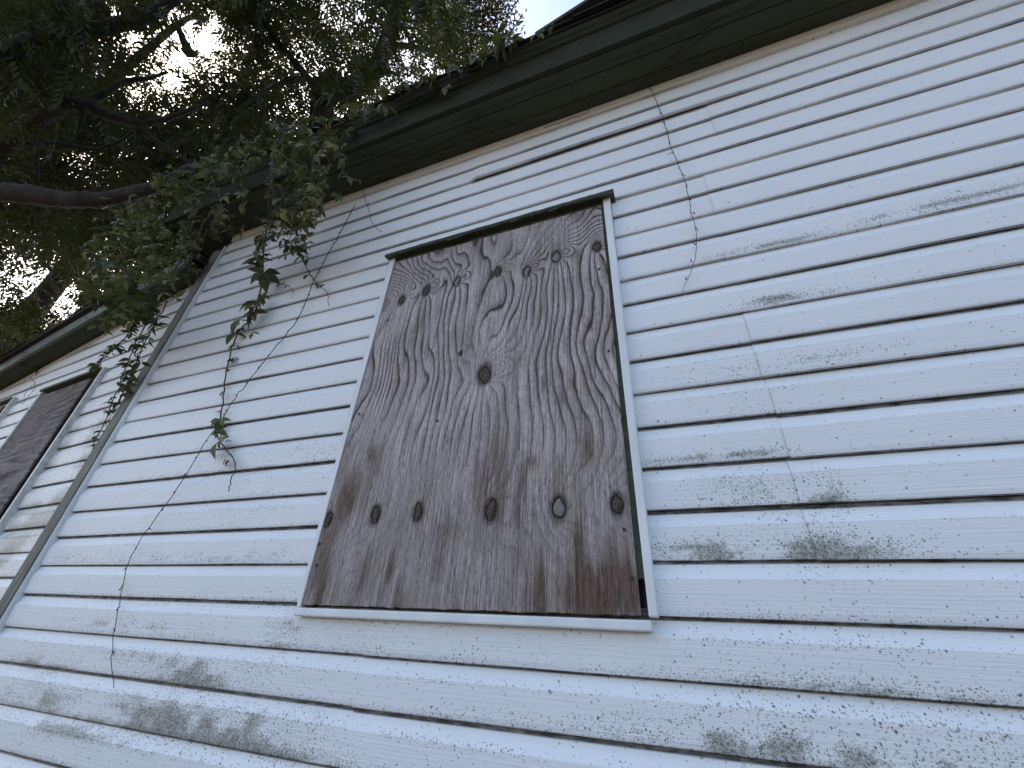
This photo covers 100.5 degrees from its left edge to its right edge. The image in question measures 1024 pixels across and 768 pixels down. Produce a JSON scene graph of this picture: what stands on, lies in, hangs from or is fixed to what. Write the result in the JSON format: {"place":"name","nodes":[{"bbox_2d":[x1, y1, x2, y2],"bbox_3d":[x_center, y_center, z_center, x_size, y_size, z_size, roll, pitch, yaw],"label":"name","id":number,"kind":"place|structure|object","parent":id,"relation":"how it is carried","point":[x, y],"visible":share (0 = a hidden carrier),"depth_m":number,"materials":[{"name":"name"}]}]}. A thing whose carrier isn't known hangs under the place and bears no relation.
{"place":"outdoors","nodes":[
{"label":"outdoors","id":0,"kind":"place"},
{"bbox_2d":[0,0,583,328],"label":"sky","id":1,"kind":"structure","parent":0,"point":[539,13],"materials":[{"name":"white"}]},
{"bbox_3d":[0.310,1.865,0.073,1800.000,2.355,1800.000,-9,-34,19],"label":"ground","id":2,"kind":"structure","parent":0,"visible":0},
{"bbox_2d":[0,0,311,375],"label":"tree","id":3,"kind":"object","parent":2,"relation":"on","point":[40,77],"visible":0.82,"depth_m":3.48,"materials":[{"name":"green plant"}]},
{"bbox_2d":[0,0,385,354],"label":"tree","id":4,"kind":"object","parent":2,"relation":"on","point":[42,296],"visible":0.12,"depth_m":8.22,"materials":[{"name":"green plant"}]},
{"bbox_2d":[167,0,511,159],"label":"tree","id":5,"kind":"object","parent":2,"relation":"on","point":[329,91],"visible":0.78,"depth_m":4.45,"materials":[{"name":"green plant"}]},
{"bbox_2d":[400,0,526,73],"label":"tree","id":6,"kind":"object","parent":2,"relation":"on","point":[485,10],"visible":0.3,"depth_m":10.44,"materials":[{"name":"green plant"}]},
{"bbox_2d":[0,0,1023,767],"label":"house","id":7,"kind":"structure","parent":2,"relation":"on","point":[820,368],"depth_m":1.29,"materials":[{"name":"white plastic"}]},
{"bbox_2d":[0,397,17,421],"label":"window","id":8,"kind":"structure","parent":7,"relation":"in","point":[11,401],"depth_m":3.17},
{"bbox_2d":[0,378,92,515],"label":"plywood board","id":9,"kind":"object","parent":7,"relation":"on","point":[28,442],"visible":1,"depth_m":2.61,"materials":[{"name":"brown wood"}]},
{"bbox_2d":[0,367,110,535],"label":"window","id":10,"kind":"structure","parent":7,"relation":"in","point":[51,449],"depth_m":2.49,"materials":[{"name":"white wood"}]},
{"bbox_2d":[57,145,272,449],"bbox_3d":[-2.294,-0.775,2.628,2.280,2.564,0.568,-9,-34,19],"label":"climbing vine","id":11,"kind":"object","parent":7,"relation":"attached to","point":[125,296],"visible":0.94,"depth_m":2.29,"materials":[{"name":"green plant"}]},
{"bbox_2d":[110,205,354,687],"bbox_3d":[-1.185,-0.017,1.937,0.492,2.287,0.019,-10,-34,20],"label":"climbing vine","id":12,"kind":"object","parent":7,"relation":"attached to","point":[308,294],"visible":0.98,"depth_m":1.81,"materials":[{"name":"brown plant"}]},
{"bbox_2d":[209,115,356,491],"bbox_3d":[-1.477,-0.796,2.288,1.693,2.713,0.518,-9,-34,19],"label":"climbing vine","id":13,"kind":"object","parent":7,"relation":"attached to","point":[299,143],"visible":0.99,"depth_m":2.17,"materials":[{"name":"green plant"}]},
{"bbox_2d":[357,179,381,231],"bbox_3d":[-0.775,-0.963,2.324,0.229,0.435,0.068,6,-32,-3],"label":"climbing vine","id":14,"kind":"object","parent":7,"relation":"attached to","point":[366,203],"visible":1,"depth_m":2.38,"materials":[{"name":"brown plant"}]},
{"bbox_2d":[305,17,552,141],"bbox_3d":[-0.486,-1.572,2.246,1.476,0.315,0.187,-9,-34,19],"label":"climbing vine","id":15,"kind":"object","parent":7,"relation":"attached to","point":[498,47],"visible":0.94,"depth_m":2.23,"materials":[{"name":"green plant"}]},
{"bbox_2d":[302,205,640,615],"bbox_3d":[-0.128,-0.062,1.495,0.970,1.518,0.016,-9,-34,19],"label":"plywood board","id":16,"kind":"object","parent":7,"relation":"on","point":[483,466],"visible":1,"depth_m":1.32,"materials":[{"name":"brown wood"}]},
{"bbox_2d":[294,189,658,632],"bbox_3d":[-0.131,-0.043,1.484,1.069,1.530,0.074,-9,-34,19],"label":"window","id":17,"kind":"structure","parent":7,"relation":"in","point":[643,553],"depth_m":1.23,"materials":[{"name":"white wood"}]},
{"bbox_2d":[272,0,760,190],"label":"climbing vine","id":18,"kind":"object","parent":7,"relation":"attached to","point":[469,131],"visible":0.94,"depth_m":2.14,"materials":[{"name":"plant"}]},
{"bbox_2d":[640,87,697,292],"bbox_3d":[0.609,-0.831,1.655,0.099,1.266,0.034,1,-32,4],"label":"climbing vine","id":19,"kind":"object","parent":7,"relation":"attached to","point":[682,174],"visible":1,"depth_m":1.59,"materials":[{"name":"brown plant"}]}
]}

